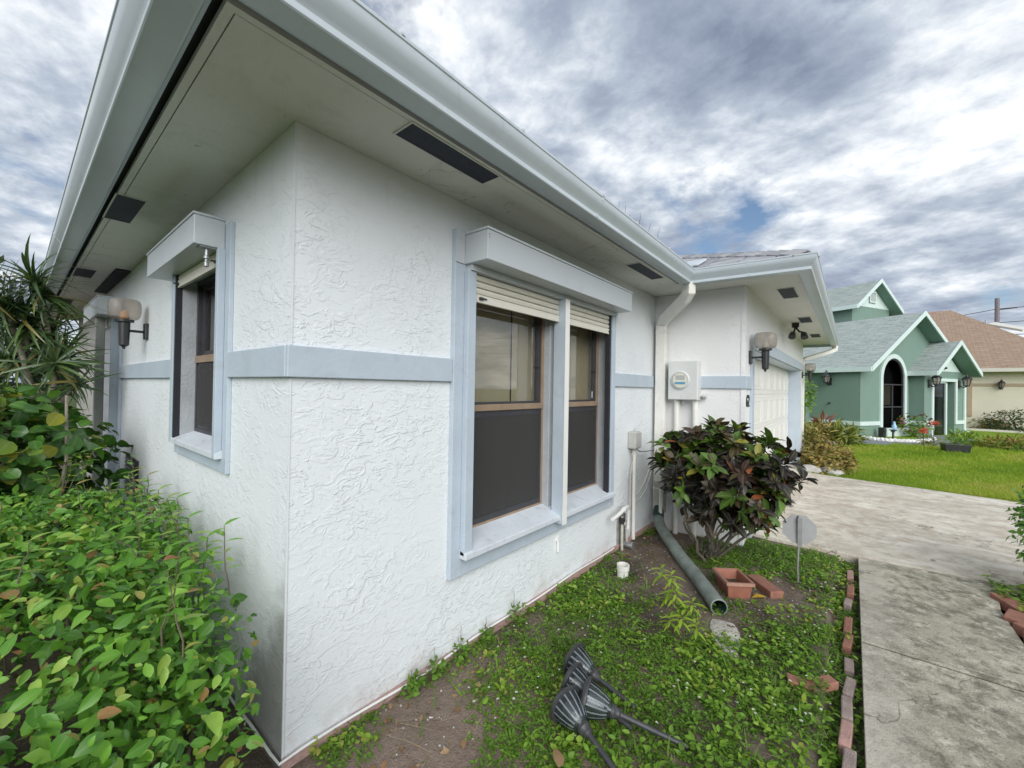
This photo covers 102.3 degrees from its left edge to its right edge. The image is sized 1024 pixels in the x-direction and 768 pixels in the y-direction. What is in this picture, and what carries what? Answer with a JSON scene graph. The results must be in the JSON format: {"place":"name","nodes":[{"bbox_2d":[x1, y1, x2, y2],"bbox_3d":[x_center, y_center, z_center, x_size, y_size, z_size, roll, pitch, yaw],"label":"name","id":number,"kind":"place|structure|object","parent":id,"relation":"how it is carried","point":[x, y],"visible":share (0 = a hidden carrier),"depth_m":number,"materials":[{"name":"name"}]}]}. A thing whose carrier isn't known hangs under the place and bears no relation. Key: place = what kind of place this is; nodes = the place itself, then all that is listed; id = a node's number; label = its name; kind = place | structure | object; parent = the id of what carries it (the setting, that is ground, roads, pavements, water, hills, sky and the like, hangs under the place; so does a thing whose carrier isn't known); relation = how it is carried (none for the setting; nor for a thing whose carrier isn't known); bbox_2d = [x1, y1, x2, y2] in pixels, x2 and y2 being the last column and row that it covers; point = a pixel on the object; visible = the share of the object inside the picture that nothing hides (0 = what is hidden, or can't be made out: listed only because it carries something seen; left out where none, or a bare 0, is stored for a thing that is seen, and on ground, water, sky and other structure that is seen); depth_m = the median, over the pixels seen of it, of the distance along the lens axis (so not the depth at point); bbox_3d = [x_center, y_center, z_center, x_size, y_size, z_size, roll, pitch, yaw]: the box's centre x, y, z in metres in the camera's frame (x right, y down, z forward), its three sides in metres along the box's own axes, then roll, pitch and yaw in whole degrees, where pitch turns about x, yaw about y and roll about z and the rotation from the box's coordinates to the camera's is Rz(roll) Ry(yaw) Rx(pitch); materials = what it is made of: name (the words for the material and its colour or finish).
{"place":"outdoors","nodes":[
{"label":"outdoors","id":0,"kind":"place"},
{"bbox_2d":[0,385,76,461],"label":"ground","id":1,"kind":"structure","parent":0,"point":[73,403],"depth_m":29.88,"materials":[{"name":"brown soil"}]},
{"bbox_2d":[0,255,31,304],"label":"tree","id":2,"kind":"object","parent":1,"relation":"on","point":[4,273],"visible":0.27,"depth_m":8.73,"materials":[{"name":"green plant"}]},
{"bbox_2d":[0,288,77,397],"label":"tree","id":3,"kind":"object","parent":1,"relation":"on","point":[12,382],"visible":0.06,"depth_m":11.12,"materials":[{"name":"green plant"}]},
{"bbox_2d":[32,0,838,767],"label":"house","id":4,"kind":"structure","parent":1,"relation":"on","point":[344,168],"depth_m":1.95,"materials":[{"name":"white paint"}]},
{"bbox_2d":[83,295,121,522],"bbox_3d":[-4.202,0.299,4.189,1.180,2.235,0.166,1,-1,40],"label":"roller shutter","id":5,"kind":"object","parent":4,"relation":"attached to","point":[109,308],"visible":0.76,"depth_m":3.94,"materials":[{"name":"metal"}]},
{"bbox_2d":[114,310,148,348],"bbox_3d":[-2.925,-0.454,3.143,0.188,0.380,0.229,1,-1,40],"label":"wall lantern","id":6,"kind":"object","parent":4,"relation":"attached to","point":[124,320],"depth_m":3.11,"materials":[{"name":"black paint"}]},
{"bbox_2d":[171,221,234,474],"bbox_3d":[-1.661,-0.176,2.343,0.972,1.210,0.256,1,-1,40],"label":"window","id":7,"kind":"structure","parent":4,"relation":"in","point":[194,440],"depth_m":2.47,"materials":[{"name":"white paint"}]},
{"bbox_2d":[146,210,225,458],"bbox_3d":[-1.842,-0.226,2.285,1.061,1.162,0.134,1,-1,40],"label":"roller shutter","id":8,"kind":"object","parent":7,"relation":"attached to","point":[188,249],"visible":0.98,"depth_m":2.08,"materials":[{"name":"metal"}]},
{"bbox_2d":[145,548,613,765],"bbox_3d":[-1.143,1.420,3.544,3.026,0.032,2.778,1,-1,40],"label":"base trim","id":9,"kind":"object","parent":4,"relation":"attached to","point":[265,746],"visible":0.63,"depth_m":1.80,"materials":[{"name":"white paint"}]},
{"bbox_2d":[446,228,615,580],"bbox_3d":[0.230,0.121,2.952,0.278,1.850,1.912,1,-1,40],"label":"window","id":10,"kind":"structure","parent":4,"relation":"in","point":[512,463],"depth_m":2.78,"materials":[{"name":"white paint"}]},
{"bbox_2d":[456,225,632,555],"bbox_3d":[0.341,0.086,2.825,0.202,1.780,1.856,1,-1,40],"label":"roller shutter","id":11,"kind":"object","parent":4,"relation":"attached to","point":[490,252],"visible":0.94,"depth_m":2.64,"materials":[{"name":"metal"}]},
{"bbox_2d":[556,537,560,551],"bbox_3d":[0.336,1.159,2.981,0.021,0.097,0.043,1,-1,40],"label":"pipe stub","id":12,"kind":"object","parent":4,"relation":"attached to","point":[558,539],"visible":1,"depth_m":2.97,"materials":[{"name":"white paint"}]},
{"bbox_2d":[616,512,633,550],"bbox_3d":[1.042,1.367,3.760,0.119,0.330,0.164,1,-1,40],"label":"water valve","id":13,"kind":"object","parent":4,"relation":"attached to","point":[621,534],"visible":0.92,"depth_m":3.74,"materials":[{"name":"plastic"}]},
{"bbox_2d":[611,505,629,528],"bbox_3d":[0.964,1.205,3.630,0.046,0.228,0.372,1,-1,37],"label":"drain pipe","id":14,"kind":"object","parent":13,"relation":"attached to","point":[620,512],"visible":1,"depth_m":3.67,"materials":[{"name":"white paint"}]},
{"bbox_2d":[628,428,653,539],"bbox_3d":[1.308,0.957,4.102,0.090,1.065,0.599,1,-1,40],"label":"phone box","id":15,"kind":"object","parent":4,"relation":"attached to","point":[634,440],"visible":0.97,"depth_m":3.94,"materials":[{"name":"grey plastic"}]},
{"bbox_2d":[668,360,706,536],"bbox_3d":[1.724,0.667,4.108,0.350,1.798,0.224,1,-1,40],"label":"electric meter","id":16,"kind":"object","parent":4,"relation":"attached to","point":[684,380],"visible":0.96,"depth_m":4.11,"materials":[{"name":"grey metal"}]},
{"bbox_2d":[749,341,771,371],"bbox_3d":[2.426,-0.306,3.988,0.229,0.380,0.188,1,-1,40],"label":"wall lantern","id":17,"kind":"object","parent":4,"relation":"attached to","point":[765,349],"depth_m":3.96,"materials":[{"name":"black paint"}]},
{"bbox_2d":[754,360,787,465],"bbox_3d":[3.846,0.633,6.244,0.062,1.875,4.970,1,-1,40],"label":"garage door","id":18,"kind":"structure","parent":4,"relation":"in","point":[771,386],"depth_m":6.47,"materials":[{"name":"metal"}]},
{"bbox_2d":[788,323,807,339],"bbox_3d":[4.064,-0.753,5.848,0.229,0.254,0.260,1,-1,40],"label":"flood light","id":19,"kind":"object","parent":4,"relation":"attached to","point":[792,335],"visible":1,"depth_m":5.82,"materials":[{"name":"black paint"}]},
{"bbox_2d":[802,367,813,381],"bbox_3d":[5.897,-0.221,8.195,0.229,0.380,0.188,1,-1,40],"label":"wall lantern","id":20,"kind":"object","parent":4,"relation":"attached to","point":[809,371],"depth_m":8.16,"materials":[{"name":"black paint"}]},
{"bbox_2d":[803,279,982,436],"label":"house","id":21,"kind":"structure","parent":1,"relation":"on","point":[885,362],"depth_m":14.72,"materials":[{"name":"green paint"}]},
{"bbox_2d":[821,370,831,384],"bbox_3d":[11.063,-0.234,14.516,0.300,0.540,0.358,1,-1,40],"label":"carriage lantern","id":22,"kind":"object","parent":21,"relation":"attached to","point":[829,381],"visible":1,"depth_m":14.48,"materials":[{"name":"black paint"}]},
{"bbox_2d":[879,354,911,436],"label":"arched window","id":23,"kind":"structure","parent":21,"relation":"in","point":[893,372],"depth_m":14.45,"materials":[{"name":"white metal"}]},
{"bbox_2d":[928,375,942,387],"bbox_3d":[14.759,-0.159,14.379,0.373,0.562,0.312,1,-1,40],"label":"carriage lantern","id":24,"kind":"object","parent":21,"relation":"attached to","point":[932,377],"visible":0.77,"depth_m":14.35,"materials":[{"name":"black paint"}]},
{"bbox_2d":[934,383,944,434],"bbox_3d":[15.356,0.904,14.895,0.950,1.870,0.010,1,-1,-22],"label":"screen door","id":25,"kind":"structure","parent":21,"relation":"in","point":[938,390],"depth_m":14.94,"materials":[{"name":"grey glass"}]},
{"bbox_2d":[958,373,972,387],"bbox_3d":[16.681,-0.120,15.174,0.373,0.562,0.312,1,-1,40],"label":"carriage lantern","id":26,"kind":"object","parent":21,"relation":"attached to","point":[967,377],"visible":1,"depth_m":15.15,"materials":[{"name":"black paint"}]},
{"bbox_2d":[910,310,1023,429],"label":"house","id":27,"kind":"structure","parent":1,"relation":"on","point":[997,354],"depth_m":18.24,"materials":[{"name":"beige paint"}]},
{"bbox_2d":[966,380,971,415],"bbox_3d":[19.790,0.547,18.752,1.510,1.740,0.050,0,-1,44],"label":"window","id":28,"kind":"structure","parent":27,"relation":"in","point":[968,389],"depth_m":18.27,"materials":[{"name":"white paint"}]},
{"bbox_2d":[998,379,1004,388],"bbox_3d":[20.848,0.000,17.572,0.250,0.450,0.298,1,-1,40],"label":"carriage lantern","id":29,"kind":"object","parent":27,"relation":"attached to","point":[1001,386],"visible":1,"depth_m":17.56,"materials":[{"name":"black paint"}]},
{"bbox_2d":[966,298,1023,334],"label":"utility pole","id":30,"kind":"object","parent":1,"relation":"on","point":[997,309],"visible":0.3,"depth_m":41.96,"materials":[{"name":"black paint"}]},
{"bbox_2d":[0,463,1023,767],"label":"garden bed","id":31,"kind":"object","parent":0,"point":[428,741],"visible":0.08,"depth_m":1.99,"materials":[{"name":"soil"}]},
{"bbox_2d":[0,233,121,498],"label":"dracaena","id":32,"kind":"object","parent":31,"relation":"on","point":[52,352],"visible":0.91,"depth_m":3.33,"materials":[{"name":"green plant"}]},
{"bbox_2d":[0,382,136,582],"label":"shrub","id":33,"kind":"object","parent":31,"relation":"on","point":[37,448],"visible":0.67,"depth_m":2.71,"materials":[{"name":"green plant"}]},
{"bbox_2d":[0,447,263,767],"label":"hedge","id":34,"kind":"object","parent":31,"relation":"on","point":[140,638],"visible":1,"depth_m":1.33,"materials":[{"name":"green plant"}]},
{"bbox_2d":[400,668,426,699],"bbox_3d":[-0.456,1.403,1.923,0.093,0.121,0.130,1,-1,40],"label":"weed tuft","id":35,"kind":"object","parent":31,"relation":"on","point":[414,682],"visible":1,"depth_m":1.91,"materials":[{"name":"green plant"}]},
{"bbox_2d":[422,655,447,687],"bbox_3d":[-0.373,1.388,2.026,0.102,0.162,0.144,1,-1,40],"label":"weed tuft","id":36,"kind":"object","parent":31,"relation":"on","point":[442,665],"visible":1,"depth_m":2.02,"materials":[{"name":"green plant"}]},
{"bbox_2d":[450,626,471,667],"bbox_3d":[-0.271,1.379,2.162,0.107,0.192,0.140,1,-1,40],"label":"weed tuft","id":37,"kind":"object","parent":31,"relation":"on","point":[465,648],"visible":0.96,"depth_m":2.15,"materials":[{"name":"green plant"}]},
{"bbox_2d":[479,620,497,646],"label":"weed tuft","id":38,"kind":"object","parent":31,"relation":"on","point":[489,633],"visible":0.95,"depth_m":2.30,"materials":[{"name":"green plant"}]},
{"bbox_2d":[505,601,529,627],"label":"weed tuft","id":39,"kind":"object","parent":31,"relation":"on","point":[520,621],"visible":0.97,"depth_m":2.52,"materials":[{"name":"green plant"}]},
{"bbox_2d":[550,685,616,767],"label":"path light","id":40,"kind":"object","parent":31,"relation":"on","point":[567,707],"visible":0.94,"depth_m":1.74,"materials":[{"name":"black plastic"}]},
{"bbox_2d":[326,531,840,767],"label":"leaf litter","id":41,"kind":"object","parent":31,"relation":"on","point":[445,750],"visible":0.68,"depth_m":2.01,"materials":[{"name":"brown plant"}]},
{"bbox_2d":[308,528,864,767],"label":"weeds","id":42,"kind":"object","parent":31,"relation":"on","point":[771,763],"visible":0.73,"depth_m":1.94,"materials":[{"name":"green plant"}]},
{"bbox_2d":[553,748,563,766],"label":"fallen leaf","id":43,"kind":"object","parent":42,"relation":"on","point":[558,757],"visible":1,"depth_m":1.58,"materials":[{"name":"brown plant"}]},
{"bbox_2d":[472,554,839,744],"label":"wild flowers","id":44,"kind":"object","parent":42,"relation":"on","point":[694,661],"visible":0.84,"depth_m":2.01,"materials":[{"name":"white plant"}]},
{"bbox_2d":[323,533,857,767],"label":"twigs","id":45,"kind":"object","parent":31,"relation":"on","point":[608,682],"visible":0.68,"depth_m":1.89,"materials":[{"name":"wood"}]},
{"bbox_2d":[560,662,632,730],"bbox_3d":[0.387,1.399,1.859,0.334,0.167,0.170,1,-1,40],"label":"path light","id":46,"kind":"object","parent":31,"relation":"on","point":[574,669],"visible":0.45,"depth_m":1.90,"materials":[{"name":"black plastic"}]},
{"bbox_2d":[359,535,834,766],"bbox_3d":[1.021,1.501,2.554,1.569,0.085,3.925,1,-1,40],"label":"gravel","id":47,"kind":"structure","parent":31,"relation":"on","point":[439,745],"depth_m":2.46,"materials":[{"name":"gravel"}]},
{"bbox_2d":[563,643,636,709],"bbox_3d":[0.438,1.404,1.999,0.373,0.168,0.169,1,-1,40],"label":"path light","id":48,"kind":"object","parent":31,"relation":"on","point":[576,652],"visible":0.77,"depth_m":2.04,"materials":[{"name":"black plastic"}]},
{"bbox_2d":[347,526,863,767],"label":"grass","id":49,"kind":"structure","parent":31,"relation":"on","point":[638,757],"depth_m":2.17,"materials":[{"name":"green plant"}]},
{"bbox_2d":[617,562,629,578],"bbox_3d":[0.862,1.463,3.204,0.098,0.128,0.096,1,-1,40],"label":"cleanout pipe","id":50,"kind":"object","parent":31,"relation":"on","point":[622,567],"visible":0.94,"depth_m":3.17,"materials":[{"name":"white plastic"}]},
{"bbox_2d":[578,676,687,749],"bbox_3d":[0.509,1.385,1.777,0.443,0.168,0.167,1,-1,12],"label":"path light","id":51,"kind":"object","parent":31,"relation":"on","point":[595,702],"visible":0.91,"depth_m":1.75,"materials":[{"name":"black plastic"}]},
{"bbox_2d":[659,489,662,513],"bbox_3d":[1.514,1.293,4.206,0.036,0.440,0.034,1,-1,40],"label":"standpipe","id":52,"kind":"object","parent":31,"relation":"on","point":[660,499],"visible":0.47,"depth_m":4.19,"materials":[{"name":"white plastic"}]},
{"bbox_2d":[650,564,706,641],"bbox_3d":[0.985,1.327,2.451,0.268,0.371,0.370,1,-1,-15],"label":"young plant","id":53,"kind":"object","parent":31,"relation":"on","point":[673,613],"visible":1,"depth_m":2.43,"materials":[{"name":"green plant"}]},
{"bbox_2d":[653,505,727,614],"bbox_3d":[1.419,1.379,3.508,0.137,0.263,1.683,1,-1,6],"label":"drain pipe","id":54,"kind":"object","parent":31,"relation":"on","point":[709,593],"visible":1,"depth_m":3.19,"materials":[{"name":"plastic"}]},
{"bbox_2d":[712,635,738,659],"bbox_3d":[1.204,1.494,2.342,0.104,0.031,0.240,1,0,3],"label":"flat stone","id":55,"kind":"object","parent":31,"relation":"on","point":[724,646],"visible":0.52,"depth_m":2.30,"materials":[{"name":"grey stone"}]},
{"bbox_2d":[710,619,741,652],"bbox_3d":[1.276,1.495,2.453,0.166,0.025,0.376,1,-1,21],"label":"flat stone","id":56,"kind":"object","parent":31,"relation":"on","point":[716,625],"visible":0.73,"depth_m":2.50,"materials":[{"name":"grey stone"}]},
{"bbox_2d":[647,415,818,563],"bbox_3d":[1.751,0.902,3.409,1.267,1.296,1.125,1,-1,40],"label":"croton","id":57,"kind":"object","parent":31,"relation":"on","point":[706,482],"visible":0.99,"depth_m":3.18,"materials":[{"name":"green plant"}]},
{"bbox_2d":[712,567,754,598],"bbox_3d":[1.590,1.442,2.972,0.188,0.125,0.248,1,-1,4],"label":"planter","id":58,"kind":"object","parent":31,"relation":"on","point":[739,584],"visible":0.96,"depth_m":2.93,"materials":[{"name":"ceramic"}]},
{"bbox_2d":[752,594,764,597],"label":"fallen leaf","id":59,"kind":"object","parent":31,"relation":"on","point":[757,596],"visible":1,"depth_m":2.88,"materials":[{"name":"yellow plant"}]},
{"bbox_2d":[747,574,783,598],"bbox_3d":[1.851,1.487,3.022,0.100,0.064,0.270,1,0,-3],"label":"brick","id":60,"kind":"object","parent":31,"relation":"on","point":[766,587],"visible":0.72,"depth_m":2.97,"materials":[{"name":"red brick"}]},
{"bbox_2d":[783,514,816,581],"bbox_3d":[2.198,1.292,3.156,0.214,0.567,0.032,1,-1,28],"label":"yard sign","id":61,"kind":"object","parent":31,"relation":"on","point":[799,530],"visible":0.91,"depth_m":3.15,"materials":[{"name":"metal"}]},
{"bbox_2d":[786,672,816,692],"bbox_3d":[1.433,1.491,2.044,0.120,0.051,0.070,1,-1,26],"label":"brick","id":62,"kind":"object","parent":31,"relation":"on","point":[792,677],"visible":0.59,"depth_m":2.04,"materials":[{"name":"red brick"}]},
{"bbox_2d":[812,674,838,692],"bbox_3d":[1.557,1.491,2.053,0.100,0.049,0.060,1,-1,-8],"label":"brick","id":63,"kind":"object","parent":31,"relation":"on","point":[833,683],"visible":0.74,"depth_m":2.03,"materials":[{"name":"red brick"}]},
{"bbox_2d":[838,570,856,767],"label":"brick edging","id":64,"kind":"object","parent":31,"relation":"on","point":[847,752],"visible":0.86,"depth_m":1.99,"materials":[{"name":"brick"}]},
{"bbox_2d":[980,575,1023,611],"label":"weeds","id":65,"kind":"object","parent":31,"relation":"on","point":[1002,589],"visible":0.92,"depth_m":2.94,"materials":[{"name":"green plant"}]},
{"bbox_2d":[989,592,1023,641],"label":"brick edging","id":66,"kind":"object","parent":31,"relation":"on","point":[1013,615],"visible":0.79,"depth_m":2.69,"materials":[{"name":"red brick"}]},
{"bbox_2d":[1006,485,1023,573],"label":"shrub","id":67,"kind":"object","parent":31,"relation":"on","point":[1019,523],"visible":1,"depth_m":3.09,"materials":[{"name":"green plant"}]},
{"bbox_2d":[0,0,1023,382],"label":"sky","id":68,"kind":"structure","parent":0,"point":[882,139],"materials":[{"name":"grey"}]},
{"bbox_2d":[878,427,886,436],"bbox_3d":[12.398,1.620,13.794,0.170,0.340,0.199,1,-1,-22],"label":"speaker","id":69,"kind":"object","parent":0,"point":[882,431],"visible":0.91,"depth_m":13.76},
{"bbox_2d":[753,465,1023,588],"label":"driveway","id":70,"kind":"structure","parent":0,"point":[951,534],"depth_m":4.42,"materials":[{"name":"concrete"}]},
{"bbox_2d":[804,435,975,447],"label":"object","id":71,"kind":"structure","parent":0,"point":[942,439],"depth_m":12.51,"materials":[{"name":"white stone"}]},
{"bbox_2d":[856,436,936,442],"bbox_3d":[12.356,1.732,12.902,2.440,0.159,1.149,1,-1,6],"label":"stone edging","id":72,"kind":"object","parent":71,"relation":"on","point":[892,440],"visible":0.61,"depth_m":12.52,"materials":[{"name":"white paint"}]},
{"bbox_2d":[889,429,896,438],"bbox_3d":[11.934,1.602,12.925,0.220,0.365,0.214,1,-1,40],"label":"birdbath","id":73,"kind":"object","parent":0,"point":[892,430],"visible":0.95,"depth_m":12.90,"materials":[{"name":"black paint"}]},
{"bbox_2d":[797,428,1023,501],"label":"lawn","id":74,"kind":"structure","parent":0,"point":[990,434],"depth_m":7.92,"materials":[{"name":"green plant"}]},
{"bbox_2d":[804,377,817,423],"bbox_3d":[8.937,0.718,12.821,0.929,2.092,1.044,1,-1,-25],"label":"tree","id":75,"kind":"object","parent":74,"relation":"on","point":[807,396],"visible":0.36,"depth_m":12.63,"materials":[{"name":"green plant"}]},
{"bbox_2d":[803,464,821,473],"bbox_3d":[5.387,1.537,7.458,0.235,0.160,0.353,1,-1,-28],"label":"rock","id":76,"kind":"object","parent":74,"relation":"on","point":[811,468],"visible":0.58,"depth_m":7.36,"materials":[{"name":"white stone"}]},
{"bbox_2d":[804,419,824,444],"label":"bromeliad clump","id":77,"kind":"object","parent":74,"relation":"on","point":[807,426],"visible":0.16,"depth_m":11.36,"materials":[{"name":"green plant"}]},
{"bbox_2d":[802,421,832,460],"bbox_3d":[6.092,1.194,8.254,0.548,0.938,0.607,1,-1,40],"label":"shrub","id":78,"kind":"object","parent":74,"relation":"on","point":[819,436],"visible":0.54,"depth_m":8.19,"materials":[{"name":"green plant"}]},
{"bbox_2d":[804,415,840,443],"bbox_3d":[8.777,1.413,11.864,1.229,1.100,1.090,1,-1,-34],"label":"bromeliad clump","id":79,"kind":"object","parent":74,"relation":"on","point":[825,429],"visible":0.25,"depth_m":11.64,"materials":[{"name":"green plant"}]},
{"bbox_2d":[809,410,836,428],"bbox_3d":[9.124,1.241,12.096,0.748,1.004,0.803,1,-1,40],"label":"cordyline","id":80,"kind":"object","parent":74,"relation":"on","point":[826,417],"visible":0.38,"depth_m":12.06,"materials":[{"name":"red plant"}]},
{"bbox_2d":[797,440,860,475],"bbox_3d":[5.979,1.377,7.850,1.021,0.628,1.784,1,-1,40],"label":"shrub","id":81,"kind":"object","parent":74,"relation":"on","point":[842,462],"visible":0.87,"depth_m":7.53,"materials":[{"name":"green plant"}]},
{"bbox_2d":[820,467,843,475],"bbox_3d":[5.662,1.549,7.327,0.259,0.130,0.399,1,-1,-18],"label":"rock","id":82,"kind":"object","parent":74,"relation":"on","point":[836,472],"visible":0.62,"depth_m":7.21,"materials":[{"name":"white stone"}]},
{"bbox_2d":[823,415,868,445],"bbox_3d":[9.426,1.403,11.741,1.239,1.132,1.459,1,-1,27],"label":"bromeliad clump","id":83,"kind":"object","parent":74,"relation":"on","point":[848,439],"visible":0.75,"depth_m":11.51,"materials":[{"name":"green plant"}]},
{"bbox_2d":[891,421,896,436],"bbox_3d":[13.033,1.543,14.068,0.150,0.540,0.146,1,-1,40],"label":"garden ornament","id":84,"kind":"object","parent":74,"relation":"on","point":[894,426],"visible":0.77,"depth_m":14.03,"materials":[{"name":"blue glass"}]},
{"bbox_2d":[897,415,933,437],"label":"rose bush","id":85,"kind":"object","parent":74,"relation":"on","point":[913,428],"visible":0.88,"depth_m":14.01,"materials":[{"name":"green plant"}]},
{"bbox_2d":[898,413,932,435],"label":"rose blooms","id":86,"kind":"object","parent":74,"relation":"on","point":[929,419],"visible":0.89,"depth_m":13.98,"materials":[{"name":"plant"}]},
{"bbox_2d":[911,427,931,444],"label":"coral flower","id":87,"kind":"object","parent":74,"relation":"on","point":[923,430],"visible":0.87,"depth_m":11.76,"materials":[{"name":"brown plant"}]},
{"bbox_2d":[923,420,943,445],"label":"coral flower","id":88,"kind":"object","parent":74,"relation":"on","point":[931,437],"visible":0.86,"depth_m":11.57,"materials":[{"name":"plant"}]},
{"bbox_2d":[940,435,971,453],"bbox_3d":[11.145,1.497,10.377,0.563,0.465,0.391,1,-1,40],"label":"planter","id":89,"kind":"object","parent":74,"relation":"on","point":[952,447],"visible":0.99,"depth_m":10.30,"materials":[{"name":"black paint"}]},
{"bbox_2d":[944,427,984,445],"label":"grass clump","id":90,"kind":"object","parent":74,"relation":"on","point":[968,436],"visible":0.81,"depth_m":11.66,"materials":[{"name":"green plant"}]},
{"bbox_2d":[966,428,1023,432],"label":"kerb","id":91,"kind":"structure","parent":74,"relation":"on","point":[993,430],"depth_m":16.64,"materials":[{"name":"white concrete"}]},
{"bbox_2d":[978,417,1012,429],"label":"shrub","id":92,"kind":"object","parent":74,"relation":"on","point":[982,425],"visible":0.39,"depth_m":17.48,"materials":[{"name":"green plant"}]},
{"bbox_2d":[970,433,1023,449],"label":"grass clump","id":93,"kind":"object","parent":74,"relation":"on","point":[1011,440],"visible":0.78,"depth_m":11.07,"materials":[{"name":"green plant"}]},
{"bbox_2d":[975,440,1023,450],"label":"grass clump","id":94,"kind":"object","parent":74,"relation":"on","point":[1004,447],"visible":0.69,"depth_m":10.97,"materials":[{"name":"green plant"}]},
{"bbox_2d":[977,409,1023,431],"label":"shrub","id":95,"kind":"object","parent":74,"relation":"on","point":[1018,428],"visible":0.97,"depth_m":16.81,"materials":[{"name":"green plant"}]},
{"bbox_2d":[858,558,1023,767],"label":"walkway","id":96,"kind":"structure","parent":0,"point":[942,656],"depth_m":2.12,"materials":[{"name":"concrete"}]}
]}

